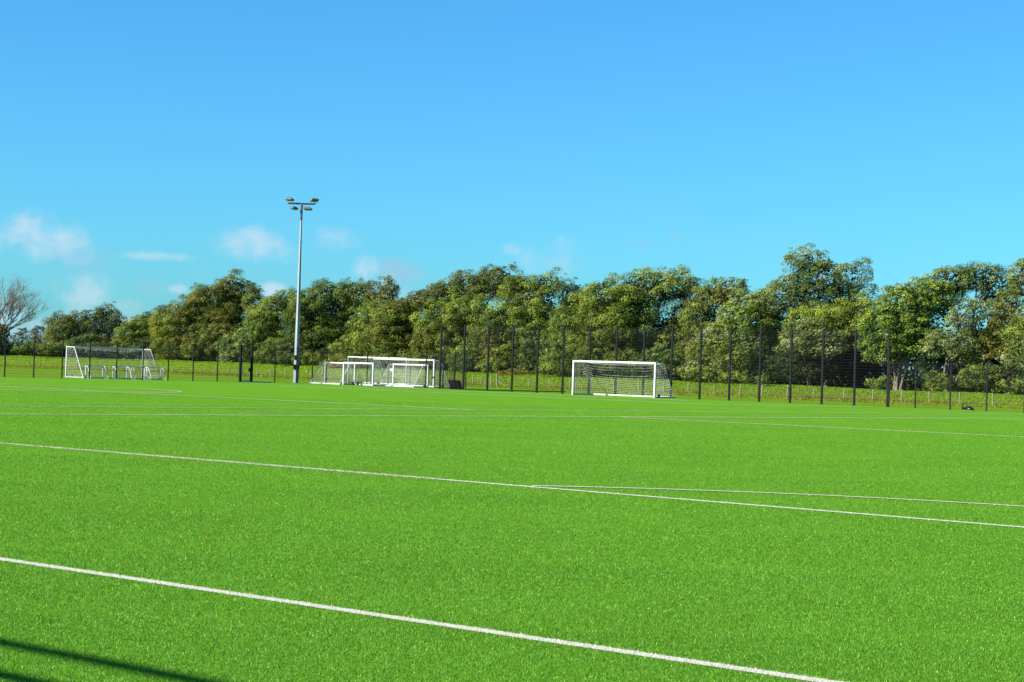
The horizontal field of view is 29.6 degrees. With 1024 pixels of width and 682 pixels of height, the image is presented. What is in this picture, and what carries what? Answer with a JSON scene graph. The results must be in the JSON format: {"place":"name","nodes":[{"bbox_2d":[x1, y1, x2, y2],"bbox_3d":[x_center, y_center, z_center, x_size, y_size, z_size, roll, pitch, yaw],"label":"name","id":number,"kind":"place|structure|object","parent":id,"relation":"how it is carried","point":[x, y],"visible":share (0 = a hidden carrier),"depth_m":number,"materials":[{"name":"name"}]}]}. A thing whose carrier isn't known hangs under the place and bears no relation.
{"place":"outdoors","nodes":[
{"label":"outdoors","id":0,"kind":"place"},
{"bbox_2d":[0,355,1023,412],"bbox_3d":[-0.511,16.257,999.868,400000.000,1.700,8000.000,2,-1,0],"label":"ground","id":1,"kind":"structure","parent":0,"point":[171,377],"depth_m":194.49,"materials":[{"name":"green plant"}]},
{"bbox_2d":[0,340,44,355],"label":"bush","id":2,"kind":"object","parent":1,"relation":"on","point":[15,351],"visible":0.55,"depth_m":307.17,"materials":[{"name":"green plant"}]},
{"bbox_2d":[0,268,52,352],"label":"bare tree","id":3,"kind":"object","parent":1,"relation":"on","point":[4,329],"visible":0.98,"depth_m":307.43,"materials":[{"name":"brown plant"}]},
{"bbox_2d":[11,324,57,345],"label":"bush","id":4,"kind":"object","parent":1,"relation":"on","point":[35,331],"visible":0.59,"depth_m":312.32,"materials":[{"name":"green plant"}]},
{"bbox_2d":[29,310,90,356],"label":"broadleaf tree","id":5,"kind":"object","parent":1,"relation":"on","point":[59,327],"visible":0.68,"depth_m":300.54,"materials":[{"name":"green plant"}]},
{"bbox_2d":[35,339,86,355],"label":"bush","id":6,"kind":"object","parent":1,"relation":"on","point":[49,349],"visible":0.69,"depth_m":296.94,"materials":[{"name":"green plant"}]},
{"bbox_2d":[67,302,127,357],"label":"broadleaf tree","id":7,"kind":"object","parent":1,"relation":"on","point":[101,319],"visible":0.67,"depth_m":298.44,"materials":[{"name":"green plant"}]},
{"bbox_2d":[84,340,130,357],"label":"bush","id":8,"kind":"object","parent":1,"relation":"on","point":[101,344],"visible":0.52,"depth_m":286.84,"materials":[{"name":"green plant"}]},
{"bbox_2d":[65,346,160,379],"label":"football goal","id":9,"kind":"object","parent":1,"relation":"on","point":[82,375],"visible":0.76,"depth_m":151.15,"materials":[{"name":"white paint"}]},
{"bbox_2d":[0,335,240,380],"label":"fence","id":10,"kind":"object","parent":1,"relation":"on","point":[117,354],"visible":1,"depth_m":149.00,"materials":[{"name":"black metal"}]},
{"bbox_2d":[239,344,253,381],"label":"gate","id":11,"kind":"structure","parent":10,"relation":"attached to","point":[242,358],"depth_m":158.79,"materials":[{"name":"black metal"}]},
{"bbox_2d":[105,314,154,359],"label":"broadleaf tree","id":12,"kind":"object","parent":1,"relation":"on","point":[139,331],"visible":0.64,"depth_m":286.87,"materials":[{"name":"green plant"}]},
{"bbox_2d":[131,336,171,359],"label":"bush","id":13,"kind":"object","parent":1,"relation":"on","point":[146,341],"visible":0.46,"depth_m":279.74,"materials":[{"name":"green plant"}]},
{"bbox_2d":[136,302,173,359],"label":"broadleaf tree","id":14,"kind":"object","parent":1,"relation":"on","point":[155,308],"visible":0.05,"depth_m":292.80,"materials":[{"name":"green plant"}]},
{"bbox_2d":[146,367,165,379],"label":"mini goal","id":15,"kind":"object","parent":1,"relation":"on","point":[156,372],"visible":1,"depth_m":152.97,"materials":[{"name":"white paint"}]},
{"bbox_2d":[144,307,197,359],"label":"broadleaf tree","id":16,"kind":"object","parent":1,"relation":"on","point":[160,328],"visible":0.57,"depth_m":279.86,"materials":[{"name":"green plant"}]},
{"bbox_2d":[178,322,235,359],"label":"bush","id":17,"kind":"object","parent":1,"relation":"on","point":[207,337],"visible":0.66,"depth_m":270.55,"materials":[{"name":"green plant"}]},
{"bbox_2d":[161,268,262,361],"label":"broadleaf tree","id":18,"kind":"object","parent":1,"relation":"on","point":[198,310],"visible":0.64,"depth_m":277.94,"materials":[{"name":"green plant"}]},
{"bbox_2d":[213,322,270,362],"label":"bush","id":19,"kind":"object","parent":1,"relation":"on","point":[238,338],"visible":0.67,"depth_m":263.63,"materials":[{"name":"green plant"}]},
{"bbox_2d":[239,285,268,332],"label":"broadleaf tree","id":20,"kind":"object","parent":1,"relation":"on","point":[251,295],"visible":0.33,"depth_m":273.40,"materials":[{"name":"green plant"}]},
{"bbox_2d":[250,338,288,363],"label":"bush","id":21,"kind":"object","parent":1,"relation":"on","point":[265,353],"visible":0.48,"depth_m":257.55,"materials":[{"name":"green plant"}]},
{"bbox_2d":[241,286,305,363],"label":"broadleaf tree","id":22,"kind":"object","parent":1,"relation":"on","point":[272,318],"visible":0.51,"depth_m":264.73,"materials":[{"name":"green plant"}]},
{"bbox_2d":[285,197,318,382],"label":"floodlight mast","id":23,"kind":"object","parent":1,"relation":"on","point":[297,331],"visible":0.97,"depth_m":163.47,"materials":[{"name":"metal"}]},
{"bbox_2d":[271,323,341,364],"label":"broadleaf tree","id":24,"kind":"object","parent":1,"relation":"on","point":[290,343],"visible":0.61,"depth_m":252.68,"materials":[{"name":"green plant"}]},
{"bbox_2d":[299,352,328,365],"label":"bush","id":25,"kind":"object","parent":1,"relation":"on","point":[308,362],"visible":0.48,"depth_m":250.00,"materials":[{"name":"green plant"}]},
{"bbox_2d":[278,277,376,364],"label":"broadleaf tree","id":26,"kind":"object","parent":1,"relation":"on","point":[315,313],"visible":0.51,"depth_m":253.72,"materials":[{"name":"green plant"}]},
{"bbox_2d":[319,357,365,368],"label":"bracken patch","id":27,"kind":"object","parent":1,"relation":"on","point":[336,364],"visible":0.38,"depth_m":240.77,"materials":[{"name":"green plant"}]},
{"bbox_2d":[323,332,372,367],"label":"broadleaf tree","id":28,"kind":"object","parent":1,"relation":"on","point":[344,338],"visible":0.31,"depth_m":244.09,"materials":[{"name":"green plant"}]},
{"bbox_2d":[333,297,421,367],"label":"broadleaf tree","id":29,"kind":"object","parent":1,"relation":"on","point":[362,341],"visible":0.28,"depth_m":241.69,"materials":[{"name":"green plant"}]},
{"bbox_2d":[357,275,401,334],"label":"broadleaf tree","id":30,"kind":"object","parent":1,"relation":"on","point":[390,292],"visible":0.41,"depth_m":252.71,"materials":[{"name":"green plant"}]},
{"bbox_2d":[347,356,421,385],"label":"football goal","id":31,"kind":"object","parent":1,"relation":"on","point":[385,370],"visible":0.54,"depth_m":177.32,"materials":[{"name":"metal"}]},
{"bbox_2d":[359,350,413,368],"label":"bush","id":32,"kind":"object","parent":1,"relation":"on","point":[397,361],"visible":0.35,"depth_m":236.76,"materials":[{"name":"green plant"}]},
{"bbox_2d":[401,326,445,369],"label":"broadleaf tree","id":33,"kind":"object","parent":1,"relation":"on","point":[414,342],"visible":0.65,"depth_m":231.74,"materials":[{"name":"green plant"}]},
{"bbox_2d":[365,262,524,367],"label":"broadleaf tree","id":34,"kind":"object","parent":1,"relation":"on","point":[456,285],"visible":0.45,"depth_m":238.75,"materials":[{"name":"green plant"}]},
{"bbox_2d":[402,293,502,371],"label":"broadleaf tree","id":35,"kind":"object","parent":1,"relation":"on","point":[454,313],"visible":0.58,"depth_m":231.57,"materials":[{"name":"green plant"}]},
{"bbox_2d":[456,380,461,389],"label":"leaning board","id":36,"kind":"object","parent":1,"relation":"on","point":[459,384],"visible":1,"depth_m":152.67,"materials":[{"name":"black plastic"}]},
{"bbox_2d":[445,337,485,371],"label":"bush","id":37,"kind":"object","parent":1,"relation":"on","point":[460,353],"visible":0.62,"depth_m":222.50,"materials":[{"name":"green plant"}]},
{"bbox_2d":[474,321,506,372],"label":"broadleaf tree","id":38,"kind":"object","parent":1,"relation":"on","point":[485,350],"visible":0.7,"depth_m":220.89,"materials":[{"name":"green plant"}]},
{"bbox_2d":[475,345,517,372],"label":"bush","id":39,"kind":"object","parent":1,"relation":"on","point":[494,361],"visible":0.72,"depth_m":218.78,"materials":[{"name":"green plant"}]},
{"bbox_2d":[465,296,558,371],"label":"broadleaf tree","id":40,"kind":"object","parent":1,"relation":"on","point":[508,309],"visible":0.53,"depth_m":221.92,"materials":[{"name":"green plant"}]},
{"bbox_2d":[0,377,1023,681],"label":"turf","id":41,"kind":"structure","parent":1,"relation":"on","point":[216,391],"depth_m":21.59,"materials":[{"name":"green plastic"}]},
{"bbox_2d":[85,365,107,378],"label":"mini goal","id":42,"kind":"object","parent":41,"relation":"on","point":[86,366],"visible":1,"depth_m":148.82,"materials":[{"name":"white paint"}]},
{"bbox_2d":[112,366,136,378],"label":"mini goal","id":43,"kind":"object","parent":41,"relation":"on","point":[123,371],"visible":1,"depth_m":150.50,"materials":[{"name":"white paint"}]},
{"bbox_2d":[126,366,149,379],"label":"mini goal","id":44,"kind":"object","parent":41,"relation":"on","point":[134,373],"visible":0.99,"depth_m":151.15,"materials":[{"name":"white paint"}]},
{"bbox_2d":[309,362,355,384],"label":"football goal","id":45,"kind":"object","parent":41,"relation":"on","point":[324,382],"visible":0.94,"depth_m":162.96,"materials":[{"name":"white paint"}]},
{"bbox_2d":[253,346,455,385],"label":"fence","id":46,"kind":"object","parent":41,"relation":"on","point":[326,352],"visible":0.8,"depth_m":166.29,"materials":[{"name":"black metal"}]},
{"bbox_2d":[342,362,384,385],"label":"football goal","id":47,"kind":"object","parent":41,"relation":"on","point":[357,383],"visible":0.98,"depth_m":160.44,"materials":[{"name":"white paint"}]},
{"bbox_2d":[379,364,428,387],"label":"football goal","id":48,"kind":"object","parent":41,"relation":"on","point":[392,376],"visible":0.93,"depth_m":159.49,"materials":[{"name":"white paint"}]},
{"bbox_2d":[370,358,449,387],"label":"football goal","id":49,"kind":"object","parent":41,"relation":"on","point":[398,359],"visible":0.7,"depth_m":164.20,"materials":[{"name":"white paint"}]},
{"bbox_2d":[0,558,841,681],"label":"pitch line","id":50,"kind":"object","parent":41,"relation":"on","point":[479,629],"depth_m":12.05,"materials":[{"name":"white paint"}]},
{"bbox_2d":[78,414,804,417],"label":"pitch line","id":51,"kind":"object","parent":41,"relation":"on","point":[323,415],"visible":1,"depth_m":60.59,"materials":[{"name":"white paint"}]},
{"bbox_2d":[425,350,466,388],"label":"fence","id":52,"kind":"object","parent":41,"relation":"on","point":[443,381],"visible":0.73,"depth_m":157.16,"materials":[{"name":"black metal"}]},
{"bbox_2d":[61,406,945,413],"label":"pitch line","id":53,"kind":"object","parent":41,"relation":"on","point":[438,409],"visible":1,"depth_m":72.74,"materials":[{"name":"white paint"}]},
{"bbox_2d":[0,384,1023,478],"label":"line fibres","id":54,"kind":"object","parent":41,"relation":"on","point":[374,473],"visible":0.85,"depth_m":70.00,"materials":[{"name":"white plastic"}]},
{"bbox_2d":[14,444,1022,526],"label":"pitch line","id":55,"kind":"object","parent":41,"relation":"on","point":[679,498],"visible":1,"depth_m":25.00,"materials":[{"name":"white paint"}]},
{"bbox_2d":[572,360,675,397],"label":"football goal","id":56,"kind":"object","parent":41,"relation":"on","point":[655,367],"visible":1,"depth_m":139.82,"materials":[{"name":"white paint"}]},
{"bbox_2d":[532,485,1018,505],"bbox_3d":[4.529,2.129,26.197,8.626,0.001,1.240,2,-1,17],"label":"pitch line","id":57,"kind":"object","parent":41,"relation":"on","point":[784,493],"visible":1,"depth_m":26.95,"materials":[{"name":"white paint"}]},
{"bbox_2d":[11,360,1013,404],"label":"stock fence","id":58,"kind":"object","parent":1,"relation":"on","point":[496,384],"visible":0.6,"depth_m":195.75,"materials":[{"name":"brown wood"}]},
{"bbox_2d":[2,314,1023,394],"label":"undergrowth","id":59,"kind":"object","parent":1,"relation":"on","point":[880,369],"visible":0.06,"depth_m":197.26,"materials":[{"name":"green plant"}]},
{"bbox_2d":[496,368,533,374],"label":"bracken patch","id":60,"kind":"object","parent":1,"relation":"on","point":[502,372],"visible":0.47,"depth_m":214.20,"materials":[{"name":"brown plant"}]},
{"bbox_2d":[515,323,546,373],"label":"bush","id":61,"kind":"object","parent":1,"relation":"on","point":[524,351],"visible":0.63,"depth_m":214.46,"materials":[{"name":"green plant"}]},
{"bbox_2d":[494,267,574,367],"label":"broadleaf tree","id":62,"kind":"object","parent":1,"relation":"on","point":[538,288],"visible":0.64,"depth_m":223.76,"materials":[{"name":"green plant"}]},
{"bbox_2d":[536,333,580,375],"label":"bush","id":63,"kind":"object","parent":1,"relation":"on","point":[551,342],"visible":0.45,"depth_m":211.19,"materials":[{"name":"green plant"}]},
{"bbox_2d":[555,277,592,335],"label":"broadleaf tree","id":64,"kind":"object","parent":1,"relation":"on","point":[568,290],"visible":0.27,"depth_m":224.01,"materials":[{"name":"green plant"}]},
{"bbox_2d":[533,297,649,378],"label":"broadleaf tree","id":65,"kind":"object","parent":1,"relation":"on","point":[574,318],"visible":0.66,"depth_m":210.34,"materials":[{"name":"green plant"}]},
{"bbox_2d":[570,339,640,376],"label":"bush","id":66,"kind":"object","parent":1,"relation":"on","point":[609,356],"visible":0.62,"depth_m":208.10,"materials":[{"name":"green plant"}]},
{"bbox_2d":[567,264,707,377],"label":"broadleaf tree","id":67,"kind":"object","parent":1,"relation":"on","point":[632,295],"visible":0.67,"depth_m":211.98,"materials":[{"name":"green plant"}]},
{"bbox_2d":[628,342,689,380],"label":"bush","id":68,"kind":"object","parent":1,"relation":"on","point":[666,358],"visible":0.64,"depth_m":201.76,"materials":[{"name":"green plant"}]},
{"bbox_2d":[439,325,890,406],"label":"fence","id":69,"kind":"object","parent":1,"relation":"on","point":[791,343],"visible":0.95,"depth_m":138.60,"materials":[{"name":"black metal"}]},
{"bbox_2d":[632,277,705,378],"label":"broadleaf tree","id":70,"kind":"object","parent":1,"relation":"on","point":[675,309],"visible":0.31,"depth_m":212.29,"materials":[{"name":"green plant"}]},
{"bbox_2d":[666,276,750,381],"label":"broadleaf tree","id":71,"kind":"object","parent":1,"relation":"on","point":[719,294],"visible":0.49,"depth_m":205.54,"materials":[{"name":"green plant"}]},
{"bbox_2d":[687,366,756,383],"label":"bush","id":72,"kind":"object","parent":1,"relation":"on","point":[737,378],"visible":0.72,"depth_m":194.30,"materials":[{"name":"green plant"}]},
{"bbox_2d":[674,282,800,383],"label":"broadleaf tree","id":73,"kind":"object","parent":1,"relation":"on","point":[757,305],"visible":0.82,"depth_m":196.27,"materials":[{"name":"green plant"}]},
{"bbox_2d":[750,373,770,386],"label":"bush","id":74,"kind":"object","parent":1,"relation":"on","point":[767,378],"visible":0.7,"depth_m":188.35,"materials":[{"name":"green plant"}]},
{"bbox_2d":[762,316,851,385],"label":"tree","id":75,"kind":"object","parent":1,"relation":"on","point":[818,348],"visible":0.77,"depth_m":190.87,"materials":[{"name":"green plant"}]},
{"bbox_2d":[761,242,881,384],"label":"broadleaf tree","id":76,"kind":"object","parent":1,"relation":"on","point":[827,290],"visible":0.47,"depth_m":199.32,"materials":[{"name":"green plant"}]},
{"bbox_2d":[765,288,878,385],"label":"broadleaf tree","id":77,"kind":"object","parent":1,"relation":"on","point":[841,320],"visible":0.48,"depth_m":193.95,"materials":[{"name":"green plant"}]},
{"bbox_2d":[864,375,896,389],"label":"bush","id":78,"kind":"object","parent":1,"relation":"on","point":[883,383],"visible":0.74,"depth_m":183.67,"materials":[{"name":"green plant"}]},
{"bbox_2d":[853,273,960,390],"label":"broadleaf tree","id":79,"kind":"object","parent":1,"relation":"on","point":[903,322],"visible":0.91,"depth_m":185.08,"materials":[{"name":"green plant"}]},
{"bbox_2d":[921,369,977,391],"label":"bush","id":80,"kind":"object","parent":1,"relation":"on","point":[943,380],"visible":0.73,"depth_m":178.72,"materials":[{"name":"green plant"}]},
{"bbox_2d":[888,361,1023,412],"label":"fence","id":81,"kind":"object","parent":1,"relation":"on","point":[950,380],"visible":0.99,"depth_m":124.21,"materials":[{"name":"black metal"}]},
{"bbox_2d":[917,295,1006,391],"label":"broadleaf tree","id":82,"kind":"object","parent":1,"relation":"on","point":[959,348],"visible":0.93,"depth_m":181.60,"materials":[{"name":"green plant"}]},
{"bbox_2d":[914,260,1015,392],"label":"broadleaf tree","id":83,"kind":"object","parent":1,"relation":"on","point":[966,273],"visible":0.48,"depth_m":189.17,"materials":[{"name":"green plant"}]},
{"bbox_2d":[957,362,1022,394],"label":"bush","id":84,"kind":"object","parent":1,"relation":"on","point":[978,372],"visible":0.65,"depth_m":176.38,"materials":[{"name":"green plant"}]},
{"bbox_2d":[967,257,1023,393],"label":"broadleaf tree","id":85,"kind":"object","parent":1,"relation":"on","point":[1011,309],"visible":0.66,"depth_m":180.74,"materials":[{"name":"green plant"}]},
{"bbox_2d":[995,309,1023,389],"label":"broadleaf tree","id":86,"kind":"object","parent":1,"relation":"on","point":[1013,360],"visible":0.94,"depth_m":175.81,"materials":[{"name":"green plant"}]},
{"bbox_2d":[1005,371,1023,394],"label":"bush","id":87,"kind":"object","parent":1,"relation":"on","point":[1020,383],"visible":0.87,"depth_m":172.09,"materials":[{"name":"green plant"}]},
{"bbox_2d":[0,0,1023,382],"label":"sky","id":88,"kind":"structure","parent":0,"point":[151,150],"materials":[{"name":"blue"}]},
{"bbox_2d":[962,404,973,410],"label":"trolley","id":89,"kind":"object","parent":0,"point":[966,407],"visible":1,"depth_m":122.24,"materials":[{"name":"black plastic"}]}
]}

